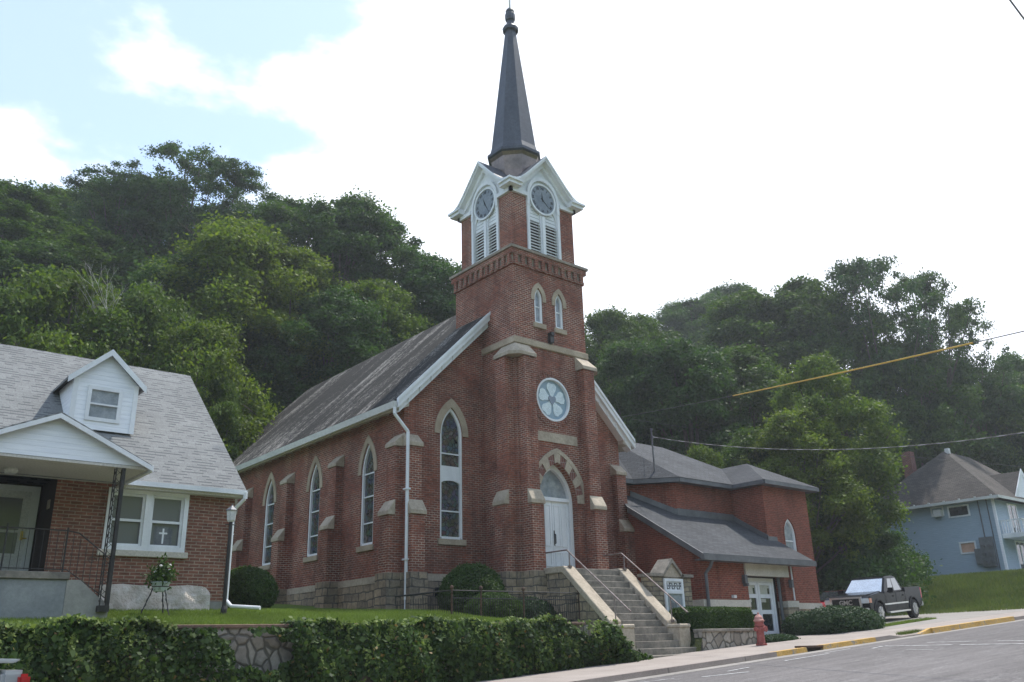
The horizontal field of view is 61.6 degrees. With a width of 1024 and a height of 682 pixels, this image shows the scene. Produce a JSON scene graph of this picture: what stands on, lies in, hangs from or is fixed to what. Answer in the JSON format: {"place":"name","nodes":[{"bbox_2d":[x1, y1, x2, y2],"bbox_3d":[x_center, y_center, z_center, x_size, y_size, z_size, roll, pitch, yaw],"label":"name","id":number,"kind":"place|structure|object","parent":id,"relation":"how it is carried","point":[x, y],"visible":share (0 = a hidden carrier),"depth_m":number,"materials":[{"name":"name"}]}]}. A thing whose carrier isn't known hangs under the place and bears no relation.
{"place":"outdoors","nodes":[
{"label":"outdoors","id":0,"kind":"place"},
{"bbox_2d":[0,604,512,624],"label":"lawn","id":1,"kind":"structure","parent":0,"point":[285,606],"depth_m":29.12,"materials":[{"name":"green plant"}]},
{"bbox_2d":[0,344,260,618],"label":"rectory","id":2,"kind":"structure","parent":1,"relation":"on","point":[115,468],"depth_m":20.09,"materials":[{"name":"brick"}]},
{"bbox_2d":[0,489,31,570],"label":"storm door","id":3,"kind":"structure","parent":2,"relation":"in","point":[14,505],"depth_m":19.45,"materials":[{"name":"grey glass"}]},
{"bbox_2d":[97,487,189,558],"bbox_3d":[-8.506,4.251,19.995,2.000,1.520,0.185,14,-25,-37],"label":"window","id":4,"kind":"structure","parent":2,"relation":"in","point":[151,524],"depth_m":20.05,"materials":[{"name":"white paint"}]},
{"bbox_2d":[99,584,209,610],"bbox_3d":[-8.095,5.870,19.565,2.460,0.639,0.182,14,-25,-37],"label":"plastic sheet","id":5,"kind":"object","parent":2,"relation":"attached to","point":[129,596],"visible":0.67,"depth_m":19.54,"materials":[{"name":"white plastic"}]},
{"bbox_2d":[140,552,178,614],"bbox_3d":[-7.569,5.240,18.597,0.846,1.360,0.829,-9,-21,19],"label":"plant stand","id":6,"kind":"object","parent":1,"relation":"on","point":[161,576],"visible":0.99,"depth_m":18.54,"materials":[{"name":"green plant"}]},
{"bbox_2d":[144,315,283,457],"bbox_3d":[-15.085,6.146,40.986,8.264,15.551,8.120,11,-23,-32],"label":"shrubby tree","id":7,"kind":"object","parent":1,"relation":"on","point":[204,341],"visible":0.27,"depth_m":42.12,"materials":[{"name":"green plant"}]},
{"bbox_2d":[220,504,237,614],"bbox_3d":[-6.571,5.075,19.859,0.300,2.600,0.260,14,-25,-37],"label":"lamp post","id":8,"kind":"object","parent":1,"relation":"on","point":[231,510],"visible":0.89,"depth_m":19.90,"materials":[{"name":"black metal"}]},
{"bbox_2d":[204,372,262,461],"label":"shrubby tree","id":9,"kind":"object","parent":1,"relation":"on","point":[223,407],"visible":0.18,"depth_m":40.58,"materials":[{"name":"green plant"}]},
{"bbox_2d":[228,564,278,608],"bbox_3d":[-7.204,6.706,23.265,1.795,1.317,1.785,14,-25,-37],"label":"round shrub","id":10,"kind":"object","parent":1,"relation":"on","point":[251,585],"visible":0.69,"depth_m":22.75,"materials":[{"name":"green plant"}]},
{"bbox_2d":[436,562,507,612],"bbox_3d":[-1.222,7.750,26.390,2.195,1.924,2.101,7,-21,-23],"label":"round shrub","id":11,"kind":"object","parent":1,"relation":"on","point":[466,576],"visible":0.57,"depth_m":25.85,"materials":[{"name":"green plant"}]},
{"bbox_2d":[395,585,580,621],"bbox_3d":[-0.677,8.036,25.658,4.880,1.160,2.902,14,-25,-37],"label":"iron fence","id":12,"kind":"object","parent":1,"relation":"on","point":[480,590],"visible":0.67,"depth_m":24.45,"materials":[{"name":"black metal"}]},
{"bbox_2d":[464,590,522,618],"bbox_3d":[-0.490,7.862,25.046,2.204,1.137,1.250,14,-25,-37],"label":"shrub","id":13,"kind":"object","parent":1,"relation":"on","point":[506,607],"visible":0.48,"depth_m":24.65,"materials":[{"name":"green plant"}]},
{"bbox_2d":[519,595,556,618],"bbox_3d":[0.485,8.305,26.233,2.075,1.042,1.239,14,-25,-37],"label":"shrub","id":14,"kind":"object","parent":1,"relation":"on","point":[542,607],"visible":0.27,"depth_m":25.99,"materials":[{"name":"green plant"}]},
{"bbox_2d":[0,0,1023,391],"label":"sky","id":15,"kind":"structure","parent":0,"point":[763,144],"materials":[{"name":"white"}]},
{"bbox_2d":[479,636,877,681],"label":"sidewalk","id":16,"kind":"structure","parent":0,"point":[567,675],"depth_m":22.33,"materials":[{"name":"beige concrete"}]},
{"bbox_2d":[591,616,652,662],"bbox_3d":[2.933,8.355,23.480,1.229,1.614,2.163,-14,-23,30],"label":"ivy tail","id":17,"kind":"object","parent":16,"relation":"on","point":[623,650],"visible":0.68,"depth_m":23.00},
{"bbox_2d":[753,612,767,645],"bbox_3d":[7.666,8.899,26.566,0.443,0.970,0.440,-2,-20,0],"label":"fire hydrant","id":18,"kind":"object","parent":16,"relation":"on","point":[760,627],"visible":1,"depth_m":26.46,"materials":[{"name":"metal"}]},
{"bbox_2d":[569,638,863,681],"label":"kerb","id":19,"kind":"structure","parent":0,"point":[637,674],"depth_m":20.34,"materials":[{"name":"beige concrete"}]},
{"bbox_2d":[629,621,1023,681],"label":"road","id":20,"kind":"structure","parent":0,"point":[994,653],"depth_m":18.87,"materials":[{"name":"grey asphalt"}]},
{"bbox_2d":[0,658,29,681],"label":"parked car","id":21,"kind":"object","parent":20,"relation":"on","point":[12,676],"visible":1,"depth_m":10.21,"materials":[{"name":"silver metal"}]},
{"bbox_2d":[614,619,1023,681],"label":"gutter strip","id":22,"kind":"object","parent":20,"relation":"on","point":[667,674],"depth_m":22.81,"materials":[{"name":"grey concrete"}]},
{"bbox_2d":[690,615,988,651],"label":"terrain","id":23,"kind":"structure","parent":0,"point":[696,642],"depth_m":26.07,"materials":[{"name":"green plant"}]},
{"bbox_2d":[231,0,636,609],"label":"church","id":24,"kind":"structure","parent":23,"relation":"on","point":[485,424],"depth_m":30.82,"materials":[{"name":"brick"}]},
{"bbox_2d":[258,472,276,569],"bbox_3d":[-9.924,7.337,35.168,0.220,3.980,1.280,14,-25,-37],"label":"window","id":25,"kind":"structure","parent":24,"relation":"in","point":[272,492],"depth_m":35.28,"materials":[{"name":"white paint"}]},
{"bbox_2d":[303,455,322,562],"bbox_3d":[-7.419,6.258,32.324,0.220,3.980,1.280,14,-25,-37],"label":"window","id":26,"kind":"structure","parent":24,"relation":"in","point":[317,478],"depth_m":32.40,"materials":[{"name":"white paint"}]},
{"bbox_2d":[356,435,377,552],"bbox_3d":[-4.934,5.188,29.502,0.220,3.980,1.280,14,-25,-37],"label":"window","id":27,"kind":"structure","parent":24,"relation":"in","point":[370,465],"depth_m":29.57,"materials":[{"name":"grey glass"}]},
{"bbox_2d":[434,398,467,545],"bbox_3d":[-2.086,4.391,29.251,1.420,5.024,0.220,14,-25,-37],"label":"window","id":28,"kind":"structure","parent":24,"relation":"in","point":[447,424],"depth_m":29.28,"materials":[{"name":"grey glass"}]},
{"bbox_2d":[531,283,546,329],"bbox_3d":[0.947,-1.293,31.543,0.720,1.806,0.220,14,-25,-37],"label":"window","id":29,"kind":"structure","parent":24,"relation":"in","point":[535,294],"depth_m":31.57,"materials":[{"name":"white glass"}]},
{"bbox_2d":[544,501,553,567],"bbox_3d":[1.084,6.581,29.146,0.752,2.340,0.082,14,-25,-37],"label":"door","id":30,"kind":"structure","parent":24,"relation":"in","point":[547,507],"depth_m":29.26,"materials":[{"name":"white paint"}]},
{"bbox_2d":[536,371,574,427],"bbox_3d":[1.438,2.105,30.708,2.060,2.060,0.160,14,-25,-37],"label":"rose window","id":31,"kind":"structure","parent":24,"relation":"in","point":[554,402],"depth_m":30.76,"materials":[{"name":"white glass"}]},
{"bbox_2d":[552,289,566,335],"bbox_3d":[1.734,-1.095,32.161,0.720,1.806,0.220,14,-25,-37],"label":"window","id":32,"kind":"structure","parent":24,"relation":"in","point":[556,301],"depth_m":32.19,"materials":[{"name":"white glass"}]},
{"bbox_2d":[551,501,569,566],"bbox_3d":[1.694,6.722,29.591,0.752,2.340,0.138,14,-25,-37],"label":"door","id":33,"kind":"structure","parent":24,"relation":"in","point":[560,529],"depth_m":29.62,"materials":[{"name":"white paint"}]},
{"bbox_2d":[623,331,1023,416],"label":"power cable","id":34,"kind":"object","parent":24,"relation":"attached to","point":[855,369],"visible":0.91,"depth_m":22.30,"materials":[{"name":"yellow metal"}]},
{"bbox_2d":[544,549,696,657],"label":"entrance stairs","id":35,"kind":"structure","parent":23,"relation":"on","point":[633,606],"depth_m":26.45,"materials":[{"name":"concrete"}]},
{"bbox_2d":[637,558,693,610],"bbox_3d":[5.176,8.546,28.572,2.110,2.520,0.640,14,-25,-37],"label":"notice board","id":36,"kind":"object","parent":23,"relation":"on","point":[670,579],"visible":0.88,"depth_m":28.50,"materials":[{"name":"stone"}]},
{"bbox_2d":[685,442,727,468],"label":"shrubby tree","id":37,"kind":"object","parent":23,"relation":"on","point":[705,454],"visible":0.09,"depth_m":45.64,"materials":[{"name":"green plant"}]},
{"bbox_2d":[619,428,822,634],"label":"parish hall","id":38,"kind":"structure","parent":23,"relation":"on","point":[737,536],"depth_m":35.05,"materials":[{"name":"brick"}]},
{"bbox_2d":[748,582,759,623],"bbox_3d":[9.034,10.077,32.379,0.910,1.925,0.070,14,-25,-37],"label":"door","id":39,"kind":"structure","parent":38,"relation":"in","point":[753,592],"depth_m":32.62,"materials":[{"name":"white paint"}]},
{"bbox_2d":[757,582,776,634],"bbox_3d":[9.751,10.257,32.942,0.910,1.925,0.070,14,-25,-37],"label":"door","id":40,"kind":"structure","parent":38,"relation":"in","point":[766,605],"depth_m":32.97,"materials":[{"name":"white paint"}]},
{"bbox_2d":[783,516,798,551],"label":"window","id":41,"kind":"structure","parent":38,"relation":"in","point":[789,536],"depth_m":36.83,"materials":[{"name":"white glass"}]},
{"bbox_2d":[654,432,1023,449],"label":"service wire","id":42,"kind":"object","parent":38,"relation":"attached to","point":[845,449],"visible":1,"depth_m":30.81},
{"bbox_2d":[693,628,756,650],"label":"retaining wall","id":43,"kind":"structure","parent":23,"relation":"on","point":[712,639],"depth_m":26.64,"materials":[{"name":"stone"}]},
{"bbox_2d":[668,606,754,631],"bbox_3d":[6.457,9.088,27.774,3.445,0.998,1.334,14,-25,-37],"label":"clipped hedge","id":44,"kind":"object","parent":43,"relation":"on","point":[708,617],"visible":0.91,"depth_m":27.10,"materials":[{"name":"green plant"}]},
{"bbox_2d":[715,424,820,517],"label":"leafy tree","id":45,"kind":"object","parent":23,"relation":"on","point":[741,438],"visible":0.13,"depth_m":50.39,"materials":[{"name":"green plant"}]},
{"bbox_2d":[781,610,818,634],"bbox_3d":[10.937,10.514,31.825,1.921,1.054,1.877,-6,-20,12],"label":"spreading shrub","id":46,"kind":"object","parent":23,"relation":"on","point":[794,623],"visible":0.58,"depth_m":31.33,"materials":[{"name":"green plant"}]},
{"bbox_2d":[803,604,886,634],"bbox_3d":[12.213,10.488,32.040,4.079,1.325,2.966,14,-25,-37],"label":"spreading shrub","id":47,"kind":"object","parent":23,"relation":"on","point":[829,619],"visible":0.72,"depth_m":30.93,"materials":[{"name":"green plant"}]},
{"bbox_2d":[795,630,921,637],"bbox_3d":[10.929,10.157,29.619,2.700,0.186,5.580,14,-25,-37],"label":"driveway apron","id":48,"kind":"object","parent":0,"point":[858,634],"visible":0.6,"depth_m":29.39,"materials":[{"name":"beige concrete"}]},
{"bbox_2d":[782,608,1023,633],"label":"parking lot","id":49,"kind":"structure","parent":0,"point":[941,617],"depth_m":37.82,"materials":[{"name":"grey concrete"}]},
{"bbox_2d":[824,576,923,619],"bbox_3d":[16.227,11.543,38.451,6.020,1.897,2.480,13,-24,-43],"label":"pickup truck","id":50,"kind":"object","parent":49,"relation":"on","point":[883,594],"visible":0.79,"depth_m":37.74,"materials":[{"name":"black metal"}]},
{"bbox_2d":[816,526,944,612],"bbox_3d":[19.143,13.794,51.124,14.366,6.658,27.997,-19,-26,41],"label":"lot edge brush","id":51,"kind":"object","parent":49,"relation":"on","point":[906,566],"visible":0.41,"depth_m":45.96,"materials":[{"name":"green plant"}]},
{"bbox_2d":[872,611,1023,631],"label":"parking lot walk","id":52,"kind":"structure","parent":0,"point":[959,621],"depth_m":32.44,"materials":[{"name":"beige concrete"}]},
{"bbox_2d":[885,568,1023,615],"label":"grass bank","id":53,"kind":"structure","parent":0,"point":[972,593],"depth_m":47.16,"materials":[{"name":"green plant"}]},
{"bbox_2d":[594,335,713,455],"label":"leafy tree","id":54,"kind":"object","parent":53,"relation":"on","point":[617,358],"visible":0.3,"depth_m":59.45,"materials":[{"name":"green plant"}]},
{"bbox_2d":[614,331,757,458],"bbox_3d":[11.336,9.431,57.311,10.392,20.309,10.892,0,-20,-5],"label":"leafy tree","id":55,"kind":"object","parent":53,"relation":"on","point":[686,361],"visible":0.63,"depth_m":57.64,"materials":[{"name":"green plant"}]},
{"bbox_2d":[680,340,815,457],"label":"leafy tree","id":56,"kind":"object","parent":53,"relation":"on","point":[752,370],"visible":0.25,"depth_m":60.52,"materials":[{"name":"green plant"}]},
{"bbox_2d":[695,287,811,440],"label":"leafy tree","id":57,"kind":"object","parent":53,"relation":"on","point":[735,313],"visible":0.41,"depth_m":76.38,"materials":[{"name":"green plant"}]},
{"bbox_2d":[734,404,882,572],"bbox_3d":[16.937,9.892,47.756,7.898,12.933,8.278,4,-20,-15],"label":"leafy tree","id":58,"kind":"object","parent":53,"relation":"on","point":[789,429],"visible":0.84,"depth_m":47.24,"materials":[{"name":"green plant"}]},
{"bbox_2d":[755,273,906,451],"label":"leafy tree","id":59,"kind":"object","parent":53,"relation":"on","point":[808,300],"visible":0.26,"depth_m":75.22,"materials":[{"name":"green plant"}]},
{"bbox_2d":[764,347,917,556],"bbox_3d":[19.276,8.657,50.995,9.542,16.735,8.618,-2,-20,2],"label":"leafy tree","id":60,"kind":"object","parent":53,"relation":"on","point":[874,468],"visible":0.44,"depth_m":50.56,"materials":[{"name":"green plant"}]},
{"bbox_2d":[806,482,906,575],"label":"leafy tree","id":61,"kind":"object","parent":53,"relation":"on","point":[887,543],"visible":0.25,"depth_m":47.74,"materials":[{"name":"green plant"}]},
{"bbox_2d":[792,314,930,493],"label":"leafy tree","id":62,"kind":"object","parent":53,"relation":"on","point":[865,383],"visible":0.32,"depth_m":72.30,"materials":[{"name":"green plant"}]},
{"bbox_2d":[803,253,949,464],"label":"locust tree","id":63,"kind":"object","parent":53,"relation":"on","point":[854,276],"visible":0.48,"depth_m":73.34,"materials":[{"name":"green plant"}]},
{"bbox_2d":[841,333,993,491],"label":"leafy tree","id":64,"kind":"object","parent":53,"relation":"on","point":[910,406],"visible":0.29,"depth_m":70.29,"materials":[{"name":"green plant"}]},
{"bbox_2d":[867,266,989,467],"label":"locust tree","id":65,"kind":"object","parent":53,"relation":"on","point":[953,314],"visible":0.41,"depth_m":75.45,"materials":[{"name":"green plant"}]},
{"bbox_2d":[883,448,1023,576],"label":"blue house","id":66,"kind":"structure","parent":53,"relation":"on","point":[966,515],"depth_m":59.53,"materials":[{"name":"blue wood"}]},
{"bbox_2d":[947,504,970,517],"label":"window","id":67,"kind":"structure","parent":66,"relation":"in","point":[963,510],"depth_m":59.16,"materials":[{"name":"white paint"}]},
{"bbox_2d":[899,357,1023,473],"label":"leafy tree","id":68,"kind":"object","parent":53,"relation":"on","point":[1005,404],"visible":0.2,"depth_m":75.60,"materials":[{"name":"green plant"}]},
{"bbox_2d":[922,305,1020,461],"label":"locust tree","id":69,"kind":"object","parent":53,"relation":"on","point":[993,415],"visible":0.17,"depth_m":77.54,"materials":[{"name":"green plant"}]},
{"bbox_2d":[976,384,1023,472],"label":"leafy tree","id":70,"kind":"object","parent":53,"relation":"on","point":[1006,420],"visible":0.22,"depth_m":74.62,"materials":[{"name":"green plant"}]},
{"bbox_2d":[980,351,1023,437],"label":"leafy tree","id":71,"kind":"object","parent":53,"relation":"on","point":[1019,362],"visible":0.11,"depth_m":84.21,"materials":[{"name":"green plant"}]},
{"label":"hillside","id":72,"kind":"structure","parent":0,"visible":0},
{"bbox_2d":[0,278,62,347],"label":"shrubby tree","id":73,"kind":"object","parent":72,"relation":"on","point":[15,320],"visible":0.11,"depth_m":40.67,"materials":[{"name":"green plant"}]},
{"bbox_2d":[0,176,72,292],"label":"leafy tree","id":74,"kind":"object","parent":72,"relation":"on","point":[24,208],"visible":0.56,"depth_m":63.90,"materials":[{"name":"green plant"}]},
{"bbox_2d":[0,231,106,344],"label":"leafy tree","id":75,"kind":"object","parent":72,"relation":"on","point":[46,254],"visible":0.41,"depth_m":57.77,"materials":[{"name":"green plant"}]},
{"bbox_2d":[31,182,100,225],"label":"leafy tree","id":76,"kind":"object","parent":72,"relation":"on","point":[53,191],"visible":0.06,"depth_m":78.22,"materials":[{"name":"green plant"}]},
{"bbox_2d":[0,264,136,364],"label":"shrubby tree","id":77,"kind":"object","parent":72,"relation":"on","point":[51,290],"visible":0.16,"depth_m":41.95,"materials":[{"name":"green plant"}]},
{"bbox_2d":[6,218,156,324],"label":"leafy tree","id":78,"kind":"object","parent":72,"relation":"on","point":[84,242],"visible":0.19,"depth_m":63.08,"materials":[{"name":"green plant"}]},
{"bbox_2d":[61,161,176,274],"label":"locust tree","id":79,"kind":"object","parent":72,"relation":"on","point":[101,185],"visible":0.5,"depth_m":71.40,"materials":[{"name":"green plant"}]},
{"bbox_2d":[78,172,210,271],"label":"leafy tree","id":80,"kind":"object","parent":72,"relation":"on","point":[108,205],"visible":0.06,"depth_m":72.53,"materials":[{"name":"green plant"}]},
{"bbox_2d":[64,276,243,430],"bbox_3d":[-18.964,5.225,43.402,11.210,18.370,9.098,0,-20,-5],"label":"shrubby tree","id":81,"kind":"object","parent":72,"relation":"on","point":[150,311],"visible":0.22,"depth_m":43.25,"materials":[{"name":"green plant"}]},
{"bbox_2d":[111,140,247,274],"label":"locust tree","id":82,"kind":"object","parent":72,"relation":"on","point":[167,149],"visible":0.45,"depth_m":70.14,"materials":[{"name":"green plant"}]},
{"bbox_2d":[97,252,261,368],"bbox_3d":[-21.506,0.774,55.794,10.738,13.794,11.020,-2,-20,1],"label":"leafy tree","id":83,"kind":"object","parent":72,"relation":"on","point":[147,274],"visible":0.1,"depth_m":54.52,"materials":[{"name":"green plant"}]},
{"bbox_2d":[117,210,322,390],"bbox_3d":[-18.573,0.698,53.969,14.159,18.806,13.509,8,-22,-25],"label":"leafy tree","id":84,"kind":"object","parent":72,"relation":"on","point":[238,248],"visible":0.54,"depth_m":52.68,"materials":[{"name":"green plant"}]},
{"bbox_2d":[164,155,286,254],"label":"locust tree","id":85,"kind":"object","parent":72,"relation":"on","point":[240,177],"visible":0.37,"depth_m":69.62,"materials":[{"name":"green plant"}]},
{"bbox_2d":[230,321,305,423],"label":"leafy tree","id":86,"kind":"object","parent":72,"relation":"on","point":[253,339],"visible":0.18,"depth_m":51.57,"materials":[{"name":"green plant"}]},
{"bbox_2d":[242,347,325,429],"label":"leafy tree","id":87,"kind":"object","parent":72,"relation":"on","point":[308,368],"visible":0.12,"depth_m":52.61,"materials":[{"name":"green plant"}]},
{"bbox_2d":[233,244,345,390],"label":"leafy tree","id":88,"kind":"object","parent":72,"relation":"on","point":[309,265],"visible":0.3,"depth_m":55.50,"materials":[{"name":"green plant"}]},
{"bbox_2d":[237,195,344,331],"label":"leafy tree","id":89,"kind":"object","parent":72,"relation":"on","point":[275,212],"visible":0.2,"depth_m":66.88,"materials":[{"name":"green plant"}]},
{"bbox_2d":[253,285,396,409],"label":"leafy tree","id":90,"kind":"object","parent":72,"relation":"on","point":[340,310],"visible":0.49,"depth_m":52.52,"materials":[{"name":"green plant"}]},
{"bbox_2d":[269,185,424,325],"bbox_3d":[-12.621,-1.877,65.857,13.070,19.792,12.470,4,-20,-16],"label":"leafy tree","id":91,"kind":"object","parent":72,"relation":"on","point":[349,219],"visible":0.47,"depth_m":64.73,"materials":[{"name":"green plant"}]},
{"bbox_2d":[319,277,437,381],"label":"leafy tree","id":92,"kind":"object","parent":72,"relation":"on","point":[385,294],"visible":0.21,"depth_m":57.70,"materials":[{"name":"green plant"}]},
{"bbox_2d":[326,213,432,320],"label":"leafy tree","id":93,"kind":"object","parent":72,"relation":"on","point":[413,253],"visible":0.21,"depth_m":65.83,"materials":[{"name":"green plant"}]},
{"bbox_2d":[379,252,461,342],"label":"leafy tree","id":94,"kind":"object","parent":72,"relation":"on","point":[426,280],"visible":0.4,"depth_m":62.17,"materials":[{"name":"green plant"}]},
{"bbox_2d":[0,194,840,450],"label":"forest undergrowth","id":95,"kind":"object","parent":72,"relation":"on","point":[115,268],"depth_m":62.64,"materials":[{"name":"green plant"}]},
{"bbox_2d":[584,304,660,421],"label":"leafy tree","id":96,"kind":"object","parent":72,"relation":"on","point":[605,327],"visible":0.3,"depth_m":72.10,"materials":[{"name":"green plant"}]},
{"bbox_2d":[611,311,682,384],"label":"leafy tree","id":97,"kind":"object","parent":72,"relation":"on","point":[653,324],"visible":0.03,"depth_m":74.58,"materials":[{"name":"green plant"}]},
{"bbox_2d":[651,293,744,349],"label":"leafy tree","id":98,"kind":"object","parent":72,"relation":"on","point":[679,316],"visible":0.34,"depth_m":108.29,"materials":[{"name":"green plant"}]},
{"bbox_2d":[682,279,789,364],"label":"leafy tree","id":99,"kind":"object","parent":72,"relation":"on","point":[725,290],"visible":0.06,"depth_m":113.43,"materials":[{"name":"green plant"}]},
{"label":"ground","id":100,"kind":"structure","parent":0,"visible":0},
{"bbox_2d":[0,622,588,681],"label":"garden wall","id":101,"kind":"structure","parent":100,"relation":"on","point":[263,652],"depth_m":17.37,"materials":[{"name":"stone"}]},
{"bbox_2d":[0,614,617,681],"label":"ivy","id":102,"kind":"object","parent":101,"relation":"attached to","point":[186,653],"visible":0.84,"depth_m":17.65,"materials":[{"name":"green plant"}]},
{"bbox_2d":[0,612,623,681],"bbox_3d":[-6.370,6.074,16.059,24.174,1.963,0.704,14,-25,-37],"label":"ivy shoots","id":103,"kind":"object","parent":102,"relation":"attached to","point":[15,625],"visible":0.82,"depth_m":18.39,"materials":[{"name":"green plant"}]},
{"bbox_2d":[820,637,875,649],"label":"yellow kerb","id":104,"kind":"structure","parent":100,"relation":"on","point":[848,643],"depth_m":25.11,"materials":[{"name":"paint"}]},
{"bbox_2d":[930,616,1014,632],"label":"yellow kerb","id":105,"kind":"structure","parent":100,"relation":"on","point":[968,625],"depth_m":30.11,"materials":[{"name":"paint"}]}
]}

